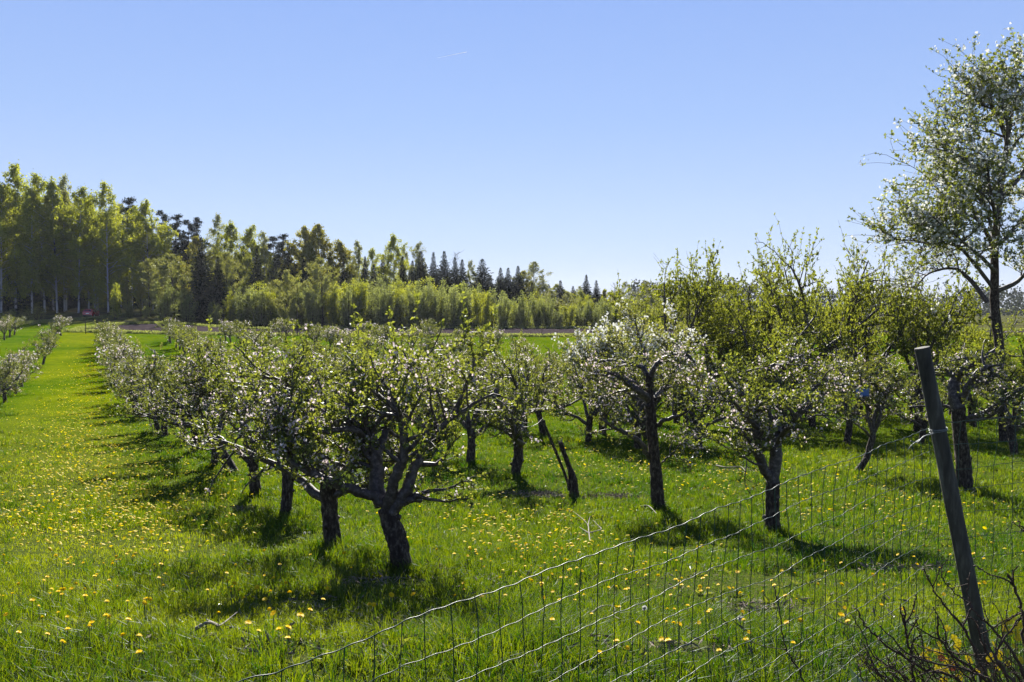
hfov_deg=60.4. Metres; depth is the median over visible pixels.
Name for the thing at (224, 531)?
dandelion carpet
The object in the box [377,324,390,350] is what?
apple tree
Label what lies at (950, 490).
wire fence
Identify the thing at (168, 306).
willow bush
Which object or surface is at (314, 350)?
apple tree
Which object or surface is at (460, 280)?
spruce tree
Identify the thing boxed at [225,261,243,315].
spruce tree
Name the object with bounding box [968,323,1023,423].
plum tree
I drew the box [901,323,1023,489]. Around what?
apple tree
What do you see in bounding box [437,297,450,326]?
birch thicket
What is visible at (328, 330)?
apple tree
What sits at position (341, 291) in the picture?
birch thicket
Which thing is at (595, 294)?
spruce tree
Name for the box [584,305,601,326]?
willow bush
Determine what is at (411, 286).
birch thicket
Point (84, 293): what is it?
birch tree
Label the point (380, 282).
willow bush
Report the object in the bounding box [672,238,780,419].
plum tree
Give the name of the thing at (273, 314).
birch thicket
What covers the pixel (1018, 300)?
distant wood
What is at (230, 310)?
birch thicket
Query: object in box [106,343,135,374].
apple tree
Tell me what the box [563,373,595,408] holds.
apple tree
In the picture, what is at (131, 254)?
birch tree
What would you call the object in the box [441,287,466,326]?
willow bush
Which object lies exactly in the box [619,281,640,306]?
birch tree
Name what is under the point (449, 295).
willow bush
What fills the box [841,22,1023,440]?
pear tree
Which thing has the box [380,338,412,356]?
apple tree
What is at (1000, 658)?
primrose
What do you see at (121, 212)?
birch tree
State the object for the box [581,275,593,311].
spruce tree
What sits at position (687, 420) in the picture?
apple tree
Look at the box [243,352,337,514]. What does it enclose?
apple tree
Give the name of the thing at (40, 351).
apple tree
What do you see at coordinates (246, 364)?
apple tree
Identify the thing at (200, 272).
spruce tree
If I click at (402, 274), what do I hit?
spruce tree
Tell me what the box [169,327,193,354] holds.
apple tree
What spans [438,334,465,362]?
apple tree
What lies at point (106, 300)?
birch thicket
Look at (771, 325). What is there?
plum tree
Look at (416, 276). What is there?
spruce tree
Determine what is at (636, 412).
apple tree
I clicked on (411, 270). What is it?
spruce tree
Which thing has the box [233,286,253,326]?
willow bush
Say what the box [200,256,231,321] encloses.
spruce tree
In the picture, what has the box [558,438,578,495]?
tree stump
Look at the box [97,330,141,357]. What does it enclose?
apple tree
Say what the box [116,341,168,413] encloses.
apple tree
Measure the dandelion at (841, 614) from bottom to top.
0.175 m
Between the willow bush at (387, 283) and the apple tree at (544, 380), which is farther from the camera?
the willow bush at (387, 283)
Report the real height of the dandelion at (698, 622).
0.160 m
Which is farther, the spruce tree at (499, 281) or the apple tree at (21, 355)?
the spruce tree at (499, 281)
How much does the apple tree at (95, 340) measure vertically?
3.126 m
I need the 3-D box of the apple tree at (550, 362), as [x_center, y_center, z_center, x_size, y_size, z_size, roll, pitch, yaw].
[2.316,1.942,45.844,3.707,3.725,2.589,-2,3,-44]
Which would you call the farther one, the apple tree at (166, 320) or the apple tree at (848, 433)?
the apple tree at (166, 320)
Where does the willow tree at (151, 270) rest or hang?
on the ground at (64, 358)
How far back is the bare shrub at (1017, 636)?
3.42 m
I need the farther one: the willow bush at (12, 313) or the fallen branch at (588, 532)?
the willow bush at (12, 313)
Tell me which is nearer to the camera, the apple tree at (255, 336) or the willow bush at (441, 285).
the apple tree at (255, 336)
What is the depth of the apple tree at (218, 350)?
64.83 m
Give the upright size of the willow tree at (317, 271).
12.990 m
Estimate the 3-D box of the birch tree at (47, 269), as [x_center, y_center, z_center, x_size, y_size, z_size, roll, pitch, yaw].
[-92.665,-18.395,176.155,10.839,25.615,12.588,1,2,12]
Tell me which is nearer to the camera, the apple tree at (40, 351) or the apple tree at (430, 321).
the apple tree at (40, 351)
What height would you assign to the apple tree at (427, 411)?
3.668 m
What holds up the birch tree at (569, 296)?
on the ground at (64, 358)
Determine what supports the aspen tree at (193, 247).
on the ground at (64, 358)
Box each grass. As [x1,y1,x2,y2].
[13,311,1023,336]
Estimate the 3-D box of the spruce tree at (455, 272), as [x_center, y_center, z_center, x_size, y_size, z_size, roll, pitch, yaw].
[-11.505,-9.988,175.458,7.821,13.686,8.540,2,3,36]
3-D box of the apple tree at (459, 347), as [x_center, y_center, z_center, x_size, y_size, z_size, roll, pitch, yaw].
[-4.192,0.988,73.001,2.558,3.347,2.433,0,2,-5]
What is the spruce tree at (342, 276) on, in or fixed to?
on the ground at (64, 358)
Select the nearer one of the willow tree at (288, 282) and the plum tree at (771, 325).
the plum tree at (771, 325)
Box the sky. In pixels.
[0,0,1023,307]
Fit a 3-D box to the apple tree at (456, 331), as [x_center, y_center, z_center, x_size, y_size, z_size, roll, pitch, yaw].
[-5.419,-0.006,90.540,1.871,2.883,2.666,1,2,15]
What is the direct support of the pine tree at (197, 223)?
on the ground at (64, 358)
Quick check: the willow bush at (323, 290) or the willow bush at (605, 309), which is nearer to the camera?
the willow bush at (605, 309)
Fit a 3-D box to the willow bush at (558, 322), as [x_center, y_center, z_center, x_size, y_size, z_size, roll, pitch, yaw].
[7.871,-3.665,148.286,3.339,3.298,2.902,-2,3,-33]
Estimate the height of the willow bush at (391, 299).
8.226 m
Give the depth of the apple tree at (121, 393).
33.48 m
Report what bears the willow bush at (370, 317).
on the ground at (64, 358)
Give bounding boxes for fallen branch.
[193,612,237,630]
[569,510,601,541]
[592,605,620,619]
[716,465,744,469]
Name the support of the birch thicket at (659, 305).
on the ground at (64, 358)
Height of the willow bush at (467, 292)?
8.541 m
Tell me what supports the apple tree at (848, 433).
on the ground at (64, 358)
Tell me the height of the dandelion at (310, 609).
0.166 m
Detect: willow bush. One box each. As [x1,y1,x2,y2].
[9,309,16,319]
[123,301,133,317]
[150,279,181,320]
[178,289,198,322]
[206,301,222,323]
[233,282,248,317]
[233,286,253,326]
[246,285,268,326]
[284,282,305,325]
[302,284,322,326]
[305,274,330,325]
[337,282,362,326]
[349,280,373,325]
[359,279,386,324]
[367,273,394,312]
[369,285,393,326]
[371,274,404,315]
[378,283,400,326]
[399,287,425,327]
[406,278,440,325]
[420,284,449,326]
[426,280,446,320]
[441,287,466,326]
[443,285,456,325]
[449,281,473,324]
[449,293,469,325]
[461,281,480,326]
[477,283,492,320]
[483,288,508,325]
[496,294,512,325]
[499,293,519,325]
[510,304,525,325]
[512,290,534,326]
[530,295,542,325]
[539,296,555,325]
[548,310,565,326]
[572,313,581,326]
[574,300,591,325]
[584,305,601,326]
[594,297,613,325]
[594,302,603,325]
[608,306,620,326]
[636,309,647,325]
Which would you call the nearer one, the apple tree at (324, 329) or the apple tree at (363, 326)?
the apple tree at (324, 329)
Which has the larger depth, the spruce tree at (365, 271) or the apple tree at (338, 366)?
the spruce tree at (365, 271)
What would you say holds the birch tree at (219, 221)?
on the ground at (64, 358)
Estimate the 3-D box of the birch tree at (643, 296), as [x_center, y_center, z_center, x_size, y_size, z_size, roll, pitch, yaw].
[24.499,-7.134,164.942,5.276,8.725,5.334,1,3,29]
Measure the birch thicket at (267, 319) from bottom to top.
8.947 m
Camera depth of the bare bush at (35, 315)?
146.14 m
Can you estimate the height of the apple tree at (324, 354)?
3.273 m
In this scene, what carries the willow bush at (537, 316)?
on the ground at (64, 358)
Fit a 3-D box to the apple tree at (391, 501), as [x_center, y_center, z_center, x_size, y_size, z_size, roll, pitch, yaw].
[-1.480,0.964,9.303,3.646,3.158,2.402,0,2,0]
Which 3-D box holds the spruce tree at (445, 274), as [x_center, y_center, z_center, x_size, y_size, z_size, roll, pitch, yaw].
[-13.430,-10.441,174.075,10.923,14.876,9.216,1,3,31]
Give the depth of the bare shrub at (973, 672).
3.08 m
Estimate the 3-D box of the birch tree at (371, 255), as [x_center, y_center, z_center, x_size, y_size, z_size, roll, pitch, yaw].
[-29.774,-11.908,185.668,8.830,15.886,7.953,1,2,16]
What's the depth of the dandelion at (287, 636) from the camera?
4.61 m
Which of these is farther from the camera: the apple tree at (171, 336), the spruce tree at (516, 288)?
the spruce tree at (516, 288)
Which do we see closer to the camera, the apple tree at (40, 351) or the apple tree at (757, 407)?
the apple tree at (757, 407)
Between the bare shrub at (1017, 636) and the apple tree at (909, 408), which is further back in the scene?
the apple tree at (909, 408)
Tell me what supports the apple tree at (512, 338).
on the ground at (64, 358)
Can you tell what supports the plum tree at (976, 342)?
on the ground at (64, 358)
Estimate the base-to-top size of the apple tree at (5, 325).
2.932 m
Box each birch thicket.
[102,293,111,306]
[108,282,123,318]
[220,286,236,323]
[245,282,264,325]
[261,282,280,325]
[264,289,283,325]
[269,284,287,320]
[283,276,302,325]
[300,283,318,321]
[322,278,344,325]
[333,280,357,325]
[340,278,369,324]
[387,280,403,326]
[389,280,418,325]
[392,288,417,326]
[415,275,438,317]
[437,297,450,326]
[470,288,491,325]
[483,303,495,325]
[501,303,517,326]
[516,295,529,314]
[531,288,550,325]
[559,303,576,326]
[575,293,587,324]
[584,294,593,325]
[632,303,643,316]
[644,306,661,327]
[656,298,668,321]
[659,306,671,324]
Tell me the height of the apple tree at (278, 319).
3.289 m
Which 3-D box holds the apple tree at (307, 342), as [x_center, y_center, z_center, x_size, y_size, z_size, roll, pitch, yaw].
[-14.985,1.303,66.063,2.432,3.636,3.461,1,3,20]
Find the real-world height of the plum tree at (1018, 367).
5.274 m
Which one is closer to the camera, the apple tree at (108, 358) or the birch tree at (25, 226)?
the apple tree at (108, 358)
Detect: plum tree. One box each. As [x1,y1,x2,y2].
[551,316,628,433]
[563,297,718,438]
[602,240,740,422]
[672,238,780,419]
[676,239,812,390]
[681,274,801,402]
[715,279,885,428]
[747,213,918,426]
[773,262,886,394]
[814,237,936,424]
[862,249,989,430]
[908,282,1023,414]
[933,313,1012,426]
[966,328,1020,378]
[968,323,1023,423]
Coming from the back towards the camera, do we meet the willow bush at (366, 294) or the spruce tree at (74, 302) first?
the spruce tree at (74, 302)
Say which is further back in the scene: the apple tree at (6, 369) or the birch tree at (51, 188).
the birch tree at (51, 188)
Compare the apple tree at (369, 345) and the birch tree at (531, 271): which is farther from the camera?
the birch tree at (531, 271)
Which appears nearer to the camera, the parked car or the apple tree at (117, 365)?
the apple tree at (117, 365)
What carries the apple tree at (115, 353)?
on the ground at (64, 358)
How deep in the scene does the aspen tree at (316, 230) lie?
181.12 m
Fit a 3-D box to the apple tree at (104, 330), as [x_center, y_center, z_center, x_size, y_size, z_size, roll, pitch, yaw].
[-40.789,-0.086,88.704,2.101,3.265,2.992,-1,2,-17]
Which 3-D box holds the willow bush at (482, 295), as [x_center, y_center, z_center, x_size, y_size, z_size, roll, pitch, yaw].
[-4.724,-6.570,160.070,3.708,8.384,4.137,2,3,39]
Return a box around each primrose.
[849,625,972,681]
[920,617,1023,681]
[937,641,1023,681]
[939,662,979,681]
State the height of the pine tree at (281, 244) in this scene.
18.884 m
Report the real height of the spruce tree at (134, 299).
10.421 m
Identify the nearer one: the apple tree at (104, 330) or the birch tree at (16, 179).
the apple tree at (104, 330)
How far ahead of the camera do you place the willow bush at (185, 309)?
149.91 m
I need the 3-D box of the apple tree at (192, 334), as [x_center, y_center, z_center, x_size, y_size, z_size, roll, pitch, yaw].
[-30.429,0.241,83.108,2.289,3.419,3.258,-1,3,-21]
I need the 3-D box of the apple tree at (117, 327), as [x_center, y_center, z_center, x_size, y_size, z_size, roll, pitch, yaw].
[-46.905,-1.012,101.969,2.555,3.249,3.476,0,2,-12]
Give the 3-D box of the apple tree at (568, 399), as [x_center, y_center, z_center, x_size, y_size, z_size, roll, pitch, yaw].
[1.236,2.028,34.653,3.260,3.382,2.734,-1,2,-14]
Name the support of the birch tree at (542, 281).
on the ground at (64, 358)
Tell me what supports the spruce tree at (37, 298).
on the ground at (64, 358)
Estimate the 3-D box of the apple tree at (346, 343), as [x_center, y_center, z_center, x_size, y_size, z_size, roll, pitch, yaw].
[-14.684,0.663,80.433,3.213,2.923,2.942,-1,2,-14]
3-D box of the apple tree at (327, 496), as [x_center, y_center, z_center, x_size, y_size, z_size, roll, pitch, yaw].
[-2.451,1.186,10.796,3.846,3.305,2.756,1,3,26]
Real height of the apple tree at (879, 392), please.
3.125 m
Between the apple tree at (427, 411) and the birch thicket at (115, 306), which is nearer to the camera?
the apple tree at (427, 411)
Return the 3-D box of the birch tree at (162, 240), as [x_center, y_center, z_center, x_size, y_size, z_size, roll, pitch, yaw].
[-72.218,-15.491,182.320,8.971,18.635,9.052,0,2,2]
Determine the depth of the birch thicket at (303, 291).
160.74 m
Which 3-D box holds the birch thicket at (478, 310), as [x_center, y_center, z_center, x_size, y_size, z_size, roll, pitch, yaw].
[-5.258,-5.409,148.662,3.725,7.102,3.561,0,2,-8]
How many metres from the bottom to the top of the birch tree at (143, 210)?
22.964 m
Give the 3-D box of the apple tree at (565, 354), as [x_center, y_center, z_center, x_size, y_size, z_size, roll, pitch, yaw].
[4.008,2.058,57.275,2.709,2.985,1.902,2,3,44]
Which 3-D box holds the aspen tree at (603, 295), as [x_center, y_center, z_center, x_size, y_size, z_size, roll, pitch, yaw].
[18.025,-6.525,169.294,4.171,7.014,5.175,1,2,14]
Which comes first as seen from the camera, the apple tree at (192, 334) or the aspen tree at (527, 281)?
the apple tree at (192, 334)
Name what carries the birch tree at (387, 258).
on the ground at (64, 358)
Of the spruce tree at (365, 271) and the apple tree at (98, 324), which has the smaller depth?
the apple tree at (98, 324)
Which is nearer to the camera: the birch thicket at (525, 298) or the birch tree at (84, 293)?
the birch thicket at (525, 298)
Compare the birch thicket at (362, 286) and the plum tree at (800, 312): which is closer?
the plum tree at (800, 312)
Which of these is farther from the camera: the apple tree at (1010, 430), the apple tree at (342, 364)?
the apple tree at (342, 364)
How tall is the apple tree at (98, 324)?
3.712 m
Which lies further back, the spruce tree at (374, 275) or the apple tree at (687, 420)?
the spruce tree at (374, 275)
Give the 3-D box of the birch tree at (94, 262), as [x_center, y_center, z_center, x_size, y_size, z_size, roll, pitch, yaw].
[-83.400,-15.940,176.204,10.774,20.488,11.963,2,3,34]
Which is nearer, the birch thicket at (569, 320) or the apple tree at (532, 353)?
the apple tree at (532, 353)
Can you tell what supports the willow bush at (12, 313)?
on the ground at (64, 358)
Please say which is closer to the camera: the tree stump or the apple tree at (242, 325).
the tree stump
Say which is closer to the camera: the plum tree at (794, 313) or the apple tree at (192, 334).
the plum tree at (794, 313)
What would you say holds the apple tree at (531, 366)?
on the ground at (64, 358)
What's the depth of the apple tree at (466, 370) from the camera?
39.77 m
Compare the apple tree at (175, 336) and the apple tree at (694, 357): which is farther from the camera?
the apple tree at (175, 336)
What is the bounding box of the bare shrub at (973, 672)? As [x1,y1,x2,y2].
[746,520,1023,681]
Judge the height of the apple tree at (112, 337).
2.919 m
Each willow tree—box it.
[118,258,174,314]
[138,253,194,317]
[210,251,249,302]
[267,269,308,325]
[296,257,344,325]
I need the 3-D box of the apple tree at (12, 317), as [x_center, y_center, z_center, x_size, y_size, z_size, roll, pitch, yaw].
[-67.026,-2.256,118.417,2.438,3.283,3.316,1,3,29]
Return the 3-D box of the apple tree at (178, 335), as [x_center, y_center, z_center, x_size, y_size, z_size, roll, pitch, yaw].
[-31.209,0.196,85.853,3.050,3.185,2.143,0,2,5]
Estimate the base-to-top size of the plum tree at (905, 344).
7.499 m
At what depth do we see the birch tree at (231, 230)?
180.16 m
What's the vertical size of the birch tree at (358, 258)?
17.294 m
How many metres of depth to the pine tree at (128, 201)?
181.02 m
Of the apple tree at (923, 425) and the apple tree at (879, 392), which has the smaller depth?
the apple tree at (879, 392)
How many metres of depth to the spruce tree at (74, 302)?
185.29 m
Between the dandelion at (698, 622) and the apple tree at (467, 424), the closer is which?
the dandelion at (698, 622)
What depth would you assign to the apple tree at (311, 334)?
92.00 m
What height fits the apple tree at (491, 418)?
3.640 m
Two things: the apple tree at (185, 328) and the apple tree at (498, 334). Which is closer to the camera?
the apple tree at (498, 334)
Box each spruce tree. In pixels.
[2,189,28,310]
[11,228,69,311]
[55,285,84,307]
[68,288,99,305]
[120,277,136,307]
[154,238,191,307]
[160,230,194,300]
[175,236,228,322]
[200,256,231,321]
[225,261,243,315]
[244,249,267,292]
[273,245,297,318]
[288,261,313,322]
[325,252,335,288]
[338,261,350,289]
[360,256,369,289]
[366,265,378,301]
[377,255,394,295]
[395,256,407,289]
[404,260,415,287]
[406,251,435,301]
[428,252,439,286]
[434,251,453,296]
[451,257,459,284]
[455,259,470,291]
[468,258,499,324]
[495,268,506,303]
[497,267,514,300]
[508,266,527,312]
[526,282,543,324]
[553,280,569,322]
[567,286,578,310]
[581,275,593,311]
[589,280,601,317]
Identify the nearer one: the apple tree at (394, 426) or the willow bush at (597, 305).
the apple tree at (394, 426)
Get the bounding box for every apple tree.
[0,312,26,334]
[0,319,11,339]
[0,351,36,402]
[0,352,43,393]
[0,353,31,397]
[1,316,20,336]
[2,347,39,386]
[6,341,51,368]
[27,332,60,364]
[33,328,58,353]
[38,320,65,343]
[53,313,72,335]
[92,320,116,336]
[93,328,124,355]
[94,318,120,331]
[94,332,131,349]
[95,340,133,386]
[96,354,148,407]
[97,324,118,338]
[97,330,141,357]
[97,344,152,399]
[98,361,175,430]
[100,332,130,343]
[101,338,147,359]
[105,348,160,412]
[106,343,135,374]
[111,350,247,465]
[114,342,187,436]
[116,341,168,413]
[129,368,204,443]
[142,331,216,451]
[156,321,175,341]
[158,359,345,495]
[161,316,178,342]
[162,321,187,347]
[164,323,189,349]
[166,324,278,474]
[169,303,468,547]
[169,325,194,351]
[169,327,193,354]
[175,327,205,343]
[177,333,209,358]
[178,327,202,355]
[186,335,217,349]
[192,335,217,354]
[194,338,217,355]
[197,335,227,355]
[198,341,242,370]
[200,338,233,357]
[213,283,542,571]
[216,321,239,342]
[218,318,234,340]
[226,348,244,368]
[231,319,251,344]
[231,328,255,344]
[232,351,279,378]
[238,328,265,346]
[239,326,264,346]
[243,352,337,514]
[246,324,287,351]
[256,332,284,349]
[266,351,307,376]
[268,316,296,339]
[270,315,292,335]
[277,335,315,361]
[295,334,334,371]
[301,323,321,343]
[304,340,341,360]
[308,324,324,341]
[311,342,345,363]
[312,335,373,403]
[318,355,383,422]
[323,326,331,351]
[324,323,348,348]
[324,331,408,420]
[325,341,351,365]
[329,325,352,347]
[333,336,361,351]
[336,330,353,345]
[343,350,387,389]
[349,356,427,440]
[354,321,377,335]
[359,330,384,353]
[364,323,386,347]
[366,326,396,348]
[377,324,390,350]
[380,337,495,450]
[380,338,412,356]
[398,323,421,353]
[400,340,434,359]
[403,349,555,463]
[412,330,443,350]
[420,318,436,338]
[420,322,444,343]
[429,345,500,417]
[430,327,554,475]
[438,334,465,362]
[446,335,475,352]
[449,347,482,369]
[452,327,468,338]
[455,360,514,422]
[473,324,494,344]
[482,349,521,398]
[484,327,504,358]
[491,338,591,435]
[498,338,540,380]
[499,349,577,430]
[505,332,535,352]
[513,343,541,364]
[515,349,556,387]
[528,343,579,403]
[534,348,568,380]
[535,339,621,443]
[558,344,599,375]
[559,351,579,389]
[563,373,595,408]
[571,336,685,448]
[574,332,722,509]
[658,348,744,447]
[667,364,712,427]
[677,329,873,532]
[692,356,715,408]
[700,365,746,412]
[702,351,774,432]
[758,378,846,422]
[799,327,901,444]
[799,350,918,473]
[874,375,969,444]
[889,367,947,414]
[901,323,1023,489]
[969,346,1023,454]
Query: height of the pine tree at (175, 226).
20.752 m
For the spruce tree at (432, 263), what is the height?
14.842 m
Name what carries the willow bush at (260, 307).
on the ground at (64, 358)
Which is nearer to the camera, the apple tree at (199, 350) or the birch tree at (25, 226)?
the apple tree at (199, 350)
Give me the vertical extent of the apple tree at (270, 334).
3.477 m
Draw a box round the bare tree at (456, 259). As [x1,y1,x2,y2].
[450,251,459,277]
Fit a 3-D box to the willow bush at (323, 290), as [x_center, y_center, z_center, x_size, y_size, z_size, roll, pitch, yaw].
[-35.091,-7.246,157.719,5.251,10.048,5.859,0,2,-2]
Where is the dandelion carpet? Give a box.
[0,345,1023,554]
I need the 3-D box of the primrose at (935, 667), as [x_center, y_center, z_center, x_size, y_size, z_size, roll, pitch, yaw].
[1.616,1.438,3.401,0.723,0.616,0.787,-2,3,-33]
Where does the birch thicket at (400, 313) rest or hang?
on the ground at (64, 358)
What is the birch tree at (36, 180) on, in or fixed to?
on the ground at (64, 358)
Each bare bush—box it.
[20,306,33,319]
[29,302,48,319]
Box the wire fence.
[238,346,1023,681]
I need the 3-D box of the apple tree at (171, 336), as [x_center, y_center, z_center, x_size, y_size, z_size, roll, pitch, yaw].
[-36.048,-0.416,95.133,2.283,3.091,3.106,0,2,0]
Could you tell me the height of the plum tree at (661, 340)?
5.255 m
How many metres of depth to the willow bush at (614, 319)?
150.04 m
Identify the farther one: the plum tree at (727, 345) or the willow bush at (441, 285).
the willow bush at (441, 285)
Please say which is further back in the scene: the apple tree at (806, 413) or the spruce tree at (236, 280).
the spruce tree at (236, 280)
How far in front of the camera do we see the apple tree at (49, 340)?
77.88 m
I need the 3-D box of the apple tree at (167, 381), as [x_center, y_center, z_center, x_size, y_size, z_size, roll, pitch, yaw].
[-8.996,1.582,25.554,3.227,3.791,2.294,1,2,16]
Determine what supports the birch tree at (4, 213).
on the ground at (64, 358)
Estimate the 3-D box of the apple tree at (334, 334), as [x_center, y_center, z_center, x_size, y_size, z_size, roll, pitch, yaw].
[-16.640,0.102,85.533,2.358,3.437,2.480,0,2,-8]
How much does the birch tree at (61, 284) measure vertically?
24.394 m
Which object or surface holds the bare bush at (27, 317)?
on the ground at (64, 358)
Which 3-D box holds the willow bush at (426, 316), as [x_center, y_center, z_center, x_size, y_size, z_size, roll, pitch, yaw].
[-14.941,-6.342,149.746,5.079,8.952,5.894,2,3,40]
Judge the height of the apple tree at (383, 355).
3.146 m
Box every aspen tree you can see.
[120,280,133,309]
[135,282,145,310]
[174,235,216,302]
[275,224,321,283]
[292,223,343,281]
[295,240,336,286]
[324,241,356,284]
[511,270,542,295]
[596,289,614,317]
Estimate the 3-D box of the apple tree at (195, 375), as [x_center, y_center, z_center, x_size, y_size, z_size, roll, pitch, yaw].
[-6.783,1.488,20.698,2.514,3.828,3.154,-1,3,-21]
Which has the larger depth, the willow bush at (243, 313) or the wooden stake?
the willow bush at (243, 313)
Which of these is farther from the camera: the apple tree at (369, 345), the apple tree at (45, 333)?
the apple tree at (45, 333)
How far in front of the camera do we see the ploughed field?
134.73 m
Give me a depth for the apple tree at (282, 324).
108.81 m
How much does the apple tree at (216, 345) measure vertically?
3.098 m
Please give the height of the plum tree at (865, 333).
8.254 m
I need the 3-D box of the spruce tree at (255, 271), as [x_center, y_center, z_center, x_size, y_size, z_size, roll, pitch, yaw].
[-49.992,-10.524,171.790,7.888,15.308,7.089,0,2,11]
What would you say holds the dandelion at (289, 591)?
on the ground at (64, 358)
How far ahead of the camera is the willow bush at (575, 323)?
152.42 m
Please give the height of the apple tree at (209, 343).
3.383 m
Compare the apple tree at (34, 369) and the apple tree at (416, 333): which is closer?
the apple tree at (34, 369)
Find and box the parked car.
[82,309,99,316]
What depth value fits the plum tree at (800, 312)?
44.23 m
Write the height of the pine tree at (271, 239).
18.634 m
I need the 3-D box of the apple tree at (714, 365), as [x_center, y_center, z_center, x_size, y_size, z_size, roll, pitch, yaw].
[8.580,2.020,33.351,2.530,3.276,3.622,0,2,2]
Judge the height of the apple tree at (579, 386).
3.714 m
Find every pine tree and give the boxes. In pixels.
[114,196,137,305]
[154,210,169,251]
[161,213,185,262]
[179,219,198,285]
[189,217,206,253]
[236,236,256,275]
[264,236,282,280]
[269,233,288,281]
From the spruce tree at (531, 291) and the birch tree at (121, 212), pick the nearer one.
the spruce tree at (531, 291)
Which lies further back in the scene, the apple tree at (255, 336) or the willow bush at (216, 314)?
the willow bush at (216, 314)
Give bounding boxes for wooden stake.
[543,420,569,490]
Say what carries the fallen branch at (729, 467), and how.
on the ground at (64, 358)
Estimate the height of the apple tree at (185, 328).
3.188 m
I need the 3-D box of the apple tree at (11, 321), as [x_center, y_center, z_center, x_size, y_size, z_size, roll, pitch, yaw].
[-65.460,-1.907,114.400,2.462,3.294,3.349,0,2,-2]
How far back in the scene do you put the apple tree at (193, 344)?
78.45 m
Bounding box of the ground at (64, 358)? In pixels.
[0,302,1023,681]
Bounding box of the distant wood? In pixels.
[630,272,1023,315]
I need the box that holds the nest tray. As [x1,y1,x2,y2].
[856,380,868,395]
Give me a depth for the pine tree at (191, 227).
186.86 m
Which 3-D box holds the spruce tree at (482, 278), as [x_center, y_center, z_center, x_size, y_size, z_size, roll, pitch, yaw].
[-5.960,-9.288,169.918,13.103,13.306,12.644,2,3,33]
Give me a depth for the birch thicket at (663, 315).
149.63 m
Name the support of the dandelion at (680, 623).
on the ground at (64, 358)
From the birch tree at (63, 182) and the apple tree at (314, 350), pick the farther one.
the birch tree at (63, 182)
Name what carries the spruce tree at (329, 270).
on the ground at (64, 358)
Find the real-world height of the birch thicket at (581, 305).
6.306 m
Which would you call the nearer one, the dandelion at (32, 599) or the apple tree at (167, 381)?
the dandelion at (32, 599)
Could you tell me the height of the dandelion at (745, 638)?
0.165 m
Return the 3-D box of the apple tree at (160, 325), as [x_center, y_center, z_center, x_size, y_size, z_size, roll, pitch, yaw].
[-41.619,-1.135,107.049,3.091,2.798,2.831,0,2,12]
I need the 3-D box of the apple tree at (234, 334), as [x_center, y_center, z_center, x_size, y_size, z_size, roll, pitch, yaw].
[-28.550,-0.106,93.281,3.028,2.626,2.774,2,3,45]
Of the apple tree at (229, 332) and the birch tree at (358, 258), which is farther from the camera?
the birch tree at (358, 258)
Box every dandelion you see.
[29,598,35,617]
[148,597,151,620]
[245,620,251,642]
[270,610,275,630]
[285,635,290,656]
[287,590,290,614]
[297,612,303,636]
[308,608,312,635]
[371,602,375,626]
[659,636,664,658]
[677,621,681,645]
[697,621,700,647]
[743,637,748,656]
[838,612,844,636]
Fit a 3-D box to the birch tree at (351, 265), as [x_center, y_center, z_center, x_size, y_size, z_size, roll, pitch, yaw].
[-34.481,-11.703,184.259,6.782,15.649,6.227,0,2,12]
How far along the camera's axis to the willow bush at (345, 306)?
149.49 m
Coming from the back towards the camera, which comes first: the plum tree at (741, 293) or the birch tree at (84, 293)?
the birch tree at (84, 293)
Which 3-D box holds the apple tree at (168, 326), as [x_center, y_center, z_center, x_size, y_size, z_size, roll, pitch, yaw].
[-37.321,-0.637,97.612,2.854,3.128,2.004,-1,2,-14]
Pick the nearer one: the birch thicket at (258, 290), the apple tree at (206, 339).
the apple tree at (206, 339)
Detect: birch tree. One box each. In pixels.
[0,159,41,308]
[0,173,72,311]
[0,182,27,312]
[0,185,71,311]
[15,176,88,312]
[17,191,72,309]
[34,192,92,309]
[39,173,83,310]
[41,183,122,312]
[58,200,121,308]
[61,199,93,300]
[64,211,134,309]
[69,205,120,307]
[75,180,142,312]
[104,205,161,304]
[105,203,141,306]
[112,198,185,303]
[121,222,167,309]
[132,224,173,309]
[150,221,185,296]
[203,219,262,291]
[204,212,229,280]
[229,223,277,290]
[249,230,280,293]
[337,250,358,281]
[344,240,372,290]
[355,247,383,284]
[365,233,412,288]
[396,250,410,279]
[406,241,427,279]
[466,260,476,285]
[515,261,552,299]
[535,278,555,298]
[544,289,562,324]
[550,284,566,296]
[556,291,581,315]
[570,289,595,312]
[609,288,630,309]
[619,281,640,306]
[629,280,652,309]
[644,292,657,315]
[646,285,665,315]
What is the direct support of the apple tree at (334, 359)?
on the ground at (64, 358)
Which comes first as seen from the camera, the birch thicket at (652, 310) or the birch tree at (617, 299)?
the birch thicket at (652, 310)
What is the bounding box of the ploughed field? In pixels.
[91,324,1023,335]
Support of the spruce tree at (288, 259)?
on the ground at (64, 358)
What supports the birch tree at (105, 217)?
on the ground at (64, 358)
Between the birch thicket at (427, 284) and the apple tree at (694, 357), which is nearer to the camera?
the apple tree at (694, 357)
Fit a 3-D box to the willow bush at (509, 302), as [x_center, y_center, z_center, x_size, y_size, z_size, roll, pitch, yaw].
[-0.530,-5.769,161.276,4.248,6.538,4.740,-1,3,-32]
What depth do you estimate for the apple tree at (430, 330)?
97.67 m
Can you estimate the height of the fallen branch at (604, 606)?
0.210 m

